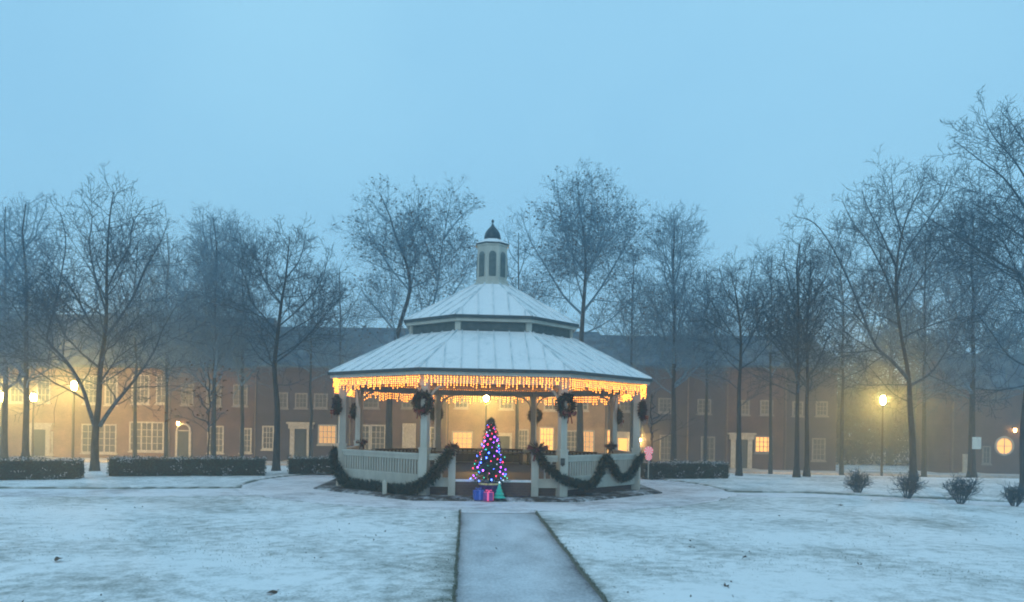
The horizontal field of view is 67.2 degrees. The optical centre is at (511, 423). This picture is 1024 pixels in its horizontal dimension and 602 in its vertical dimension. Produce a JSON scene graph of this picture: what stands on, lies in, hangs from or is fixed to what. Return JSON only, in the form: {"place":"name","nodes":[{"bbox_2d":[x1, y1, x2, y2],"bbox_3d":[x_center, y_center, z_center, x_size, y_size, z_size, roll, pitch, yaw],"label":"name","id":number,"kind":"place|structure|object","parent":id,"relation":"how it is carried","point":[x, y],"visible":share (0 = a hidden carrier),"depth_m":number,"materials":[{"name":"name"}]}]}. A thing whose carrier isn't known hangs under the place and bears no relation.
{"place":"outdoors","nodes":[
{"label":"outdoors","id":0,"kind":"place"},
{"bbox_2d":[0,488,248,496],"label":"side path","id":1,"kind":"structure","parent":0,"point":[107,492],"depth_m":16.69,"materials":[{"name":"white snow"}]},
{"bbox_2d":[0,435,1023,601],"bbox_3d":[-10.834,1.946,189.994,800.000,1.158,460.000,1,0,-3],"label":"lawn","id":2,"kind":"structure","parent":0,"point":[79,574],"depth_m":10.19,"materials":[{"name":"white plant"}]},
{"bbox_2d":[0,455,85,479],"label":"hedge","id":3,"kind":"object","parent":2,"relation":"on","point":[13,468],"visible":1,"depth_m":19.23,"materials":[{"name":"green plant"}]},
{"bbox_2d":[0,197,92,460],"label":"bare tree","id":4,"kind":"object","parent":2,"relation":"on","point":[4,439],"visible":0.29,"depth_m":30.95,"materials":[{"name":"brown plant"}]},
{"bbox_2d":[0,313,103,457],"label":"brick townhouse","id":5,"kind":"structure","parent":2,"relation":"on","point":[51,439],"depth_m":49.00,"materials":[{"name":"brick"}]},
{"bbox_2d":[8,374,23,403],"bbox_3d":[-31.473,-2.208,48.939,1.011,1.880,0.117,1,0,0],"label":"window","id":6,"kind":"structure","parent":5,"relation":"in","point":[14,398],"depth_m":48.96,"materials":[{"name":"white glass"}]},
{"bbox_2d":[16,423,53,456],"bbox_3d":[-30.030,1.055,48.549,1.811,2.262,0.897,1,0,0],"label":"doorway","id":7,"kind":"structure","parent":5,"relation":"in","point":[42,431],"depth_m":48.86,"materials":[{"name":"white wood"}]},
{"bbox_2d":[35,374,51,403],"bbox_3d":[-29.770,-2.208,48.939,1.011,1.880,0.117,1,0,0],"label":"window","id":8,"kind":"structure","parent":5,"relation":"in","point":[41,394],"depth_m":48.95,"materials":[{"name":"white glass"}]},
{"bbox_2d":[0,190,129,460],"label":"bare tree","id":9,"kind":"object","parent":2,"relation":"on","point":[25,452],"visible":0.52,"depth_m":27.44,"materials":[{"name":"brown plant"}]},
{"bbox_2d":[71,379,76,458],"bbox_3d":[-21.919,0.039,38.500,0.260,4.557,0.260,1,0,0],"label":"street lamp","id":10,"kind":"object","parent":2,"relation":"on","point":[74,387],"visible":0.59,"depth_m":38.46,"materials":[{"name":"black metal"}]},
{"bbox_2d":[0,162,212,470],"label":"bare tree","id":11,"kind":"object","parent":2,"relation":"on","point":[96,422],"visible":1,"depth_m":22.50,"materials":[{"name":"brown plant"}]},
{"bbox_2d":[68,214,195,458],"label":"bare tree","id":12,"kind":"object","parent":2,"relation":"on","point":[133,308],"visible":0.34,"depth_m":35.80,"materials":[{"name":"brown plant"}]},
{"bbox_2d":[70,314,193,458],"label":"brick townhouse","id":13,"kind":"structure","parent":2,"relation":"on","point":[116,434],"depth_m":48.97,"materials":[{"name":"brick"}]},
{"bbox_2d":[82,375,96,404],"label":"window","id":14,"kind":"structure","parent":13,"relation":"in","point":[92,398],"depth_m":48.98,"materials":[{"name":"white glass"}]},
{"bbox_2d":[79,424,117,454],"bbox_3d":[-26.257,0.968,48.939,2.359,1.939,0.117,1,0,0],"label":"window","id":15,"kind":"structure","parent":13,"relation":"in","point":[108,432],"depth_m":48.98,"materials":[{"name":"white glass"}]},
{"bbox_2d":[103,375,118,405],"bbox_3d":[-25.477,-2.102,48.939,0.939,1.950,0.117,1,0,0],"label":"window","id":16,"kind":"structure","parent":13,"relation":"in","point":[107,401],"depth_m":48.96,"materials":[{"name":"white glass"}]},
{"bbox_2d":[130,374,149,404],"bbox_3d":[-23.614,-2.173,48.939,1.259,1.955,0.117,1,0,0],"label":"window","id":17,"kind":"structure","parent":13,"relation":"in","point":[146,390],"depth_m":48.98,"materials":[{"name":"white glass"}]},
{"bbox_2d":[128,421,163,452],"bbox_3d":[-23.223,0.843,48.939,2.323,1.974,0.117,1,0,0],"label":"window","id":18,"kind":"structure","parent":13,"relation":"in","point":[150,435],"depth_m":48.98,"materials":[{"name":"white glass"}]},
{"bbox_2d":[154,374,164,404],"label":"window","id":19,"kind":"structure","parent":13,"relation":"in","point":[158,397],"depth_m":48.98,"materials":[{"name":"white glass"}]},
{"bbox_2d":[87,216,212,458],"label":"bare tree","id":20,"kind":"object","parent":2,"relation":"on","point":[166,400],"visible":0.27,"depth_m":37.88,"materials":[{"name":"brown plant"}]},
{"bbox_2d":[106,454,266,475],"bbox_3d":[-9.047,1.171,21.626,4.147,0.620,0.972,1,0,-18],"label":"hedge","id":21,"kind":"object","parent":2,"relation":"on","point":[181,466],"visible":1,"depth_m":21.31,"materials":[{"name":"green plant"}]},
{"bbox_2d":[164,360,233,457],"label":"bare tree","id":22,"kind":"object","parent":2,"relation":"on","point":[209,394],"visible":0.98,"depth_m":24.48,"materials":[{"name":"brown plant"}]},
{"bbox_2d":[135,201,283,458],"bbox_3d":[-12.747,-3.826,32.808,5.964,11.567,6.384,1,0,-19],"label":"bare tree","id":23,"kind":"object","parent":2,"relation":"on","point":[205,314],"visible":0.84,"depth_m":32.58,"materials":[{"name":"brown plant"}]},
{"bbox_2d":[168,317,276,458],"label":"brick townhouse","id":24,"kind":"structure","parent":2,"relation":"on","point":[187,439],"depth_m":49.00,"materials":[{"name":"brick"}]},
{"bbox_2d":[169,423,191,458],"bbox_3d":[-20.875,1.142,48.549,1.390,2.408,0.897,1,0,0],"label":"doorway","id":25,"kind":"structure","parent":24,"relation":"in","point":[183,438],"depth_m":48.93,"materials":[{"name":"white wood"}]},
{"bbox_2d":[179,383,194,405],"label":"window","id":26,"kind":"structure","parent":24,"relation":"in","point":[189,398],"depth_m":48.95,"materials":[{"name":"white glass"}]},
{"bbox_2d":[206,426,224,453],"bbox_3d":[-18.841,1.021,48.939,1.155,1.811,0.117,1,0,0],"label":"window","id":27,"kind":"structure","parent":24,"relation":"in","point":[219,429],"depth_m":48.98,"materials":[{"name":"white glass"}]},
{"bbox_2d":[231,384,248,407],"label":"window","id":28,"kind":"structure","parent":24,"relation":"in","point":[235,401],"depth_m":48.95,"materials":[{"name":"white glass"}]},
{"bbox_2d":[238,428,252,453],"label":"window","id":29,"kind":"structure","parent":24,"relation":"in","point":[247,431],"depth_m":48.95,"materials":[{"name":"white glass"}]},
{"bbox_2d":[181,212,309,458],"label":"bare tree","id":30,"kind":"object","parent":2,"relation":"on","point":[241,369],"visible":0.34,"depth_m":35.71,"materials":[{"name":"brown plant"}]},
{"bbox_2d":[186,213,368,470],"bbox_3d":[-7.098,-2.562,24.027,5.406,8.236,4.320,1,0,0],"label":"bare tree","id":31,"kind":"object","parent":2,"relation":"on","point":[276,466],"visible":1,"depth_m":24.06,"materials":[{"name":"brown plant"}]},
{"bbox_2d":[253,326,361,460],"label":"brick townhouse","id":32,"kind":"structure","parent":2,"relation":"on","point":[294,418],"depth_m":49.00,"materials":[{"name":"brick"}]},
{"bbox_2d":[261,426,273,450],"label":"window","id":33,"kind":"structure","parent":32,"relation":"in","point":[267,431],"depth_m":48.95,"materials":[{"name":"white glass"}]},
{"bbox_2d":[285,422,314,460],"bbox_3d":[-13.427,1.182,48.549,1.740,2.588,0.897,1,0,0],"label":"doorway","id":34,"kind":"structure","parent":32,"relation":"in","point":[299,431],"depth_m":48.89,"materials":[{"name":"white wood"}]},
{"bbox_2d":[294,393,308,409],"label":"window","id":35,"kind":"structure","parent":32,"relation":"in","point":[301,399],"depth_m":48.95,"materials":[{"name":"white glass"}]},
{"bbox_2d":[313,393,328,409],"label":"window","id":36,"kind":"structure","parent":32,"relation":"in","point":[320,403],"depth_m":48.95,"materials":[{"name":"white glass"}]},
{"bbox_2d":[316,424,336,445],"bbox_3d":[-11.745,0.719,48.939,1.305,1.353,0.117,1,0,0],"label":"window","id":37,"kind":"structure","parent":32,"relation":"in","point":[327,434],"depth_m":48.98,"materials":[{"name":"orange"}]},
{"bbox_2d":[251,277,363,457],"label":"bare tree","id":38,"kind":"object","parent":2,"relation":"on","point":[310,395],"visible":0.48,"depth_m":35.94,"materials":[{"name":"brown plant"}]},
{"bbox_2d":[286,455,332,474],"bbox_3d":[-5.231,1.238,23.520,3.203,0.609,0.950,1,0,-15],"label":"hedge","id":39,"kind":"object","parent":2,"relation":"on","point":[307,465],"visible":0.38,"depth_m":22.97,"materials":[{"name":"green plant"}]},
{"bbox_2d":[291,259,382,442],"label":"bare tree","id":40,"kind":"object","parent":2,"relation":"on","point":[344,337],"visible":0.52,"depth_m":38.96,"materials":[{"name":"brown plant"}]},
{"bbox_2d":[348,327,445,453],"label":"brick townhouse","id":41,"kind":"structure","parent":2,"relation":"on","point":[406,423],"depth_m":49.00,"materials":[{"name":"brick"}]},
{"bbox_2d":[363,393,379,409],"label":"window","id":42,"kind":"structure","parent":41,"relation":"in","point":[371,403],"depth_m":48.98,"materials":[{"name":"white glass"}]},
{"bbox_2d":[370,425,384,449],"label":"window","id":43,"kind":"structure","parent":41,"relation":"in","point":[377,432],"depth_m":48.98,"materials":[{"name":"white glass"}]},
{"bbox_2d":[402,423,415,447],"bbox_3d":[-6.548,1.280,48.549,1.248,2.631,0.897,1,0,0],"label":"doorway","id":44,"kind":"structure","parent":41,"relation":"in","point":[408,432],"depth_m":48.93,"materials":[{"name":"white wood"}]},
{"bbox_2d":[323,173,484,447],"bbox_3d":[-3.735,-4.231,31.096,7.304,12.332,5.378,1,0,16],"label":"bare tree","id":45,"kind":"object","parent":2,"relation":"on","point":[407,238],"visible":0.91,"depth_m":30.89,"materials":[{"name":"brown plant"}]},
{"bbox_2d":[234,474,736,512],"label":"ring walkway","id":46,"kind":"structure","parent":2,"relation":"on","point":[301,487],"depth_m":16.54,"materials":[{"name":"snow"}]},
{"bbox_2d":[313,479,661,501],"bbox_3d":[-0.628,1.589,20.300,8.407,0.100,8.407,1,0,-3],"label":"garden bed","id":47,"kind":"object","parent":2,"relation":"on","point":[332,486],"visible":0.33,"depth_m":16.67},
{"bbox_2d":[327,219,652,496],"bbox_3d":[-0.567,-1.903,20.300,7.886,6.985,7.886,1,0,-3],"label":"gazebo","id":48,"kind":"object","parent":47,"relation":"on","point":[490,323],"visible":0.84,"depth_m":18.12,"materials":[{"name":"wood"}]},
{"bbox_2d":[330,394,342,416],"bbox_3d":[-4.222,-0.431,18.543,0.275,0.627,0.573,1,0,-26],"label":"wreath","id":49,"kind":"object","parent":48,"relation":"attached to","point":[336,407],"visible":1,"depth_m":18.42,"materials":[{"name":"green plant"}]},
{"bbox_2d":[335,375,419,389],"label":"icicle lights","id":50,"kind":"object","parent":48,"relation":"attached to","point":[379,381],"visible":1,"depth_m":17.29,"materials":[{"name":"yellow plastic"}]},
{"bbox_2d":[328,444,458,494],"bbox_3d":[-2.930,1.013,17.355,3.989,1.256,0.840,1,0,36],"label":"garland","id":51,"kind":"object","parent":48,"relation":"attached to","point":[342,478],"visible":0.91,"depth_m":16.74},
{"bbox_2d":[411,388,434,418],"bbox_3d":[-1.909,-0.446,16.495,0.659,0.678,0.294,1,0,33],"label":"wreath","id":52,"kind":"object","parent":48,"relation":"attached to","point":[418,407],"visible":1,"depth_m":16.44,"materials":[{"name":"green plant"}]},
{"bbox_2d":[456,448,523,464],"bbox_3d":[-0.801,0.976,23.360,2.300,0.460,0.470,1,0,-3],"label":"bench","id":53,"kind":"object","parent":48,"relation":"on","point":[472,456],"visible":0.54,"depth_m":23.54,"materials":[{"name":"brown wood"}]},
{"bbox_2d":[424,375,566,389],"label":"icicle lights","id":54,"kind":"object","parent":48,"relation":"attached to","point":[493,381],"visible":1,"depth_m":16.49,"materials":[{"name":"yellow"}]},
{"bbox_2d":[554,391,576,423],"bbox_3d":[1.181,-0.363,16.683,0.639,0.716,0.303,1,0,-37],"label":"wreath","id":55,"kind":"object","parent":48,"relation":"attached to","point":[572,405],"visible":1,"depth_m":16.61,"materials":[{"name":"green plant"}]},
{"bbox_2d":[533,450,646,491],"bbox_3d":[1.994,1.036,17.623,3.755,1.010,0.673,1,0,-41],"label":"garland","id":56,"kind":"object","parent":48,"relation":"attached to","point":[605,460],"visible":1,"depth_m":17.53},
{"bbox_2d":[570,378,644,395],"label":"icicle lights","id":57,"kind":"object","parent":48,"relation":"attached to","point":[607,386],"visible":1,"depth_m":17.69,"materials":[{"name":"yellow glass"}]},
{"bbox_2d":[470,417,509,495],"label":"christmas tree","id":58,"kind":"object","parent":47,"relation":"on","point":[490,449],"visible":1,"depth_m":16.37,"materials":[{"name":"green plant"}]},
{"bbox_2d":[446,395,530,460],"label":"brick townhouse","id":59,"kind":"structure","parent":2,"relation":"on","point":[465,423],"depth_m":49.00,"materials":[{"name":"brick"}]},
{"bbox_2d":[452,431,472,447],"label":"window","id":60,"kind":"structure","parent":59,"relation":"in","point":[464,439],"depth_m":48.98,"materials":[{"name":"yellow glass"}]},
{"bbox_2d":[495,433,511,448],"bbox_3d":[-0.547,1.635,48.549,1.460,2.131,0.897,1,0,0],"label":"doorway","id":61,"kind":"structure","parent":59,"relation":"in","point":[505,439],"depth_m":48.93,"materials":[{"name":"white wood"}]},
{"bbox_2d":[498,396,513,410],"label":"window","id":62,"kind":"structure","parent":59,"relation":"in","point":[503,405],"depth_m":48.98,"materials":[{"name":"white glass"}]},
{"bbox_2d":[519,429,528,449],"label":"window","id":63,"kind":"structure","parent":59,"relation":"in","point":[523,433],"depth_m":48.98,"materials":[{"name":"white glass"}]},
{"bbox_2d":[491,214,577,448],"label":"bare tree","id":64,"kind":"object","parent":2,"relation":"on","point":[516,416],"visible":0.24,"depth_m":37.95,"materials":[{"name":"brown plant"}]},
{"bbox_2d":[536,331,604,452],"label":"brick townhouse","id":65,"kind":"structure","parent":2,"relation":"on","point":[593,427],"depth_m":49.00,"materials":[{"name":"brick"}]},
{"bbox_2d":[539,427,553,449],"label":"window","id":66,"kind":"structure","parent":65,"relation":"in","point":[546,434],"depth_m":48.98,"materials":[{"name":"yellow glass"}]},
{"bbox_2d":[567,430,576,450],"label":"window","id":67,"kind":"structure","parent":65,"relation":"in","point":[571,434],"depth_m":48.98,"materials":[{"name":"grey glass"}]},
{"bbox_2d":[583,430,594,451],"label":"window","id":68,"kind":"structure","parent":65,"relation":"in","point":[589,435],"depth_m":48.98,"materials":[{"name":"yellow glass"}]},
{"bbox_2d":[507,159,671,450],"bbox_3d":[2.885,-4.464,32.197,6.575,13.252,6.297,1,0,37],"label":"bare tree","id":69,"kind":"object","parent":2,"relation":"on","point":[569,232],"visible":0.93,"depth_m":31.66,"materials":[{"name":"brown plant"}]},
{"bbox_2d":[570,246,677,451],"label":"bare tree","id":70,"kind":"object","parent":2,"relation":"on","point":[632,365],"visible":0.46,"depth_m":36.91,"materials":[{"name":"brown plant"}]},
{"bbox_2d":[600,335,686,463],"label":"brick townhouse","id":71,"kind":"structure","parent":2,"relation":"on","point":[662,449],"depth_m":49.00,"materials":[{"name":"brick"}]},
{"bbox_2d":[617,432,629,451],"bbox_3d":[7.012,1.661,48.549,1.528,2.343,0.897,1,0,0],"label":"doorway","id":72,"kind":"structure","parent":71,"relation":"in","point":[623,438],"depth_m":48.86,"materials":[{"name":"white wood"}]},
{"bbox_2d":[658,398,670,413],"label":"window","id":73,"kind":"structure","parent":71,"relation":"in","point":[667,401],"depth_m":48.98,"materials":[{"name":"grey glass"}]},
{"bbox_2d":[659,435,670,461],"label":"window","id":74,"kind":"structure","parent":71,"relation":"in","point":[665,443],"depth_m":48.98,"materials":[{"name":"grey glass"}]},
{"bbox_2d":[642,389,699,479],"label":"bare tree","id":75,"kind":"object","parent":2,"relation":"on","point":[651,423],"visible":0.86,"depth_m":23.56,"materials":[{"name":"brown plant"}]},
{"bbox_2d":[612,200,753,462],"bbox_3d":[7.006,-3.609,32.376,5.885,11.589,6.594,1,0,0],"label":"bare tree","id":76,"kind":"object","parent":2,"relation":"on","point":[669,344],"visible":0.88,"depth_m":31.89,"materials":[{"name":"brown plant"}]},
{"bbox_2d":[640,459,729,478],"bbox_3d":[5.352,1.419,24.094,2.849,0.643,0.962,1,0,-9],"label":"hedge","id":77,"kind":"object","parent":2,"relation":"on","point":[695,469],"visible":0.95,"depth_m":23.77,"materials":[{"name":"green plant"}]},
{"bbox_2d":[677,335,726,463],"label":"brick townhouse","id":78,"kind":"structure","parent":2,"relation":"on","point":[694,442],"depth_m":49.00,"materials":[{"name":"brick"}]},
{"bbox_2d":[701,436,715,461],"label":"window","id":79,"kind":"structure","parent":78,"relation":"in","point":[710,439],"depth_m":48.98,"materials":[{"name":"grey glass"}]},
{"bbox_2d":[663,257,755,461],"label":"bare tree","id":80,"kind":"object","parent":2,"relation":"on","point":[705,456],"visible":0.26,"depth_m":35.92,"materials":[{"name":"brown plant"}]},
{"bbox_2d":[671,244,809,475],"bbox_3d":[7.730,-2.002,25.889,4.641,7.634,3.998,1,0,31],"label":"bare tree","id":81,"kind":"object","parent":2,"relation":"on","point":[739,470],"visible":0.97,"depth_m":25.69,"materials":[{"name":"brown plant"}]},
{"bbox_2d":[713,335,784,469],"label":"brick townhouse","id":82,"kind":"structure","parent":2,"relation":"on","point":[755,429],"depth_m":49.00,"materials":[{"name":"brick"}]},
{"bbox_2d":[728,433,758,469],"bbox_3d":[14.569,1.763,48.549,1.740,2.402,0.897,1,0,0],"label":"doorway","id":83,"kind":"structure","parent":82,"relation":"in","point":[746,438],"depth_m":48.86,"materials":[{"name":"white wood"}]},
{"bbox_2d":[753,436,773,454],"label":"window","id":84,"kind":"structure","parent":82,"relation":"in","point":[761,443],"depth_m":48.96,"materials":[{"name":"yellow glass"}]},
{"bbox_2d":[704,236,825,473],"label":"bare tree","id":85,"kind":"object","parent":2,"relation":"on","point":[770,461],"visible":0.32,"depth_m":36.46,"materials":[{"name":"brown plant"}]},
{"bbox_2d":[733,222,851,476],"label":"bare tree","id":86,"kind":"object","parent":2,"relation":"on","point":[796,468],"visible":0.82,"depth_m":25.48,"materials":[{"name":"brown plant"}]},
{"bbox_2d":[763,335,838,470],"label":"brick townhouse","id":87,"kind":"structure","parent":2,"relation":"on","point":[822,431],"depth_m":49.00,"materials":[{"name":"brick"}]},
{"bbox_2d":[811,438,826,461],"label":"window","id":88,"kind":"structure","parent":87,"relation":"in","point":[818,444],"depth_m":48.95,"materials":[{"name":"beige glass"}]},
{"bbox_2d":[814,401,828,417],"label":"window","id":89,"kind":"structure","parent":87,"relation":"in","point":[822,407],"depth_m":48.94,"materials":[{"name":"beige glass"}]},
{"bbox_2d":[745,240,871,476],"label":"bare tree","id":90,"kind":"object","parent":2,"relation":"on","point":[806,471],"visible":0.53,"depth_m":25.93,"materials":[{"name":"brown plant"}]},
{"bbox_2d":[776,234,903,474],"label":"bare tree","id":91,"kind":"object","parent":2,"relation":"on","point":[841,463],"visible":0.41,"depth_m":34.93,"materials":[{"name":"brown plant"}]},
{"bbox_2d":[825,339,883,462],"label":"bare tree","id":92,"kind":"object","parent":2,"relation":"on","point":[855,379],"visible":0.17,"depth_m":61.37,"materials":[{"name":"brown plant"}]},
{"bbox_2d":[839,466,873,492],"bbox_3d":[8.810,1.420,19.608,0.804,0.717,0.824,1,0,0],"label":"shrub","id":93,"kind":"object","parent":2,"relation":"on","point":[859,479],"visible":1,"depth_m":19.58,"materials":[{"name":"brown plant"}]},
{"bbox_2d":[836,375,916,465],"bbox_3d":[30.032,-0.101,63.527,33.390,8.190,10.460,1,0,0],"label":"thicket","id":94,"kind":"object","parent":2,"relation":"on","point":[854,450],"visible":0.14,"depth_m":59.90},
{"bbox_2d":[777,144,1012,480],"bbox_3d":[12.017,-3.650,24.837,8.041,11.077,5.190,1,0,0],"label":"bare tree","id":95,"kind":"object","parent":2,"relation":"on","point":[911,425],"visible":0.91,"depth_m":24.80,"materials":[{"name":"brown plant"}]},
{"bbox_2d":[832,290,957,464],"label":"bare tree","id":96,"kind":"object","parent":2,"relation":"on","point":[912,367],"visible":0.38,"depth_m":59.65,"materials":[{"name":"brown plant"}]},
{"bbox_2d":[887,469,928,498],"bbox_3d":[9.569,1.437,18.556,0.938,0.709,0.740,1,0,31],"label":"shrub","id":97,"kind":"object","parent":2,"relation":"on","point":[910,483],"visible":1,"depth_m":18.47,"materials":[{"name":"brown plant"}]},
{"bbox_2d":[856,219,1002,476],"bbox_3d":[17.909,-3.377,34.142,5.378,11.972,5.238,1,0,0],"label":"bare tree","id":98,"kind":"object","parent":2,"relation":"on","point":[924,435],"visible":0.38,"depth_m":33.97,"materials":[{"name":"brown plant"}]},
{"bbox_2d":[888,85,1023,492],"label":"bare tree","id":99,"kind":"object","parent":2,"relation":"on","point":[1018,274],"visible":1,"depth_m":20.32,"materials":[{"name":"brown plant"}]},
{"bbox_2d":[939,473,984,503],"bbox_3d":[10.131,1.432,17.325,0.868,0.740,0.831,1,0,36],"label":"shrub","id":100,"kind":"object","parent":2,"relation":"on","point":[960,489],"visible":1,"depth_m":17.24,"materials":[{"name":"brown plant"}]},
{"bbox_2d":[912,181,1023,477],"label":"bare tree","id":101,"kind":"object","parent":2,"relation":"on","point":[970,364],"visible":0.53,"depth_m":29.78,"materials":[{"name":"brown plant"}]},
{"bbox_2d":[914,353,1023,473],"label":"brick townhouse","id":102,"kind":"structure","parent":2,"relation":"on","point":[947,444],"depth_m":49.00,"materials":[{"name":"brick"}]},
{"bbox_2d":[994,436,1013,455],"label":"round window","id":103,"kind":"structure","parent":102,"relation":"in","point":[1004,446],"depth_m":48.98,"materials":[{"name":"yellow glass"}]},
{"bbox_2d":[970,436,980,477],"bbox_3d":[17.759,1.271,29.490,0.350,1.623,0.080,1,0,0],"label":"street sign","id":104,"kind":"object","parent":2,"relation":"on","point":[975,442],"visible":0.82,"depth_m":29.45,"materials":[{"name":"white metal"}]},
{"bbox_2d":[949,207,1023,414],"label":"bare tree","id":105,"kind":"object","parent":2,"relation":"on","point":[1001,383],"visible":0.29,"depth_m":33.55,"materials":[{"name":"brown plant"}]},
{"bbox_2d":[997,481,1023,505],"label":"shrub","id":106,"kind":"object","parent":2,"relation":"on","point":[1014,495],"visible":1,"depth_m":16.99,"materials":[{"name":"brown plant"}]},
{"bbox_2d":[0,0,1023,434],"label":"sky","id":107,"kind":"structure","parent":0,"point":[737,110],"materials":[{"name":"blue"}]},
{"bbox_2d":[9,456,1018,477],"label":"pavement","id":108,"kind":"structure","parent":0,"point":[813,472],"depth_m":46.01,"materials":[{"name":"white snow"}]},
{"bbox_2d":[455,513,602,601],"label":"path","id":109,"kind":"structure","parent":0,"point":[528,559],"depth_m":8.95,"materials":[{"name":"white snow"}]},
{"bbox_2d":[736,493,1023,506],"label":"side path","id":110,"kind":"structure","parent":0,"point":[942,501],"depth_m":18.52,"materials":[{"name":"white snow"}]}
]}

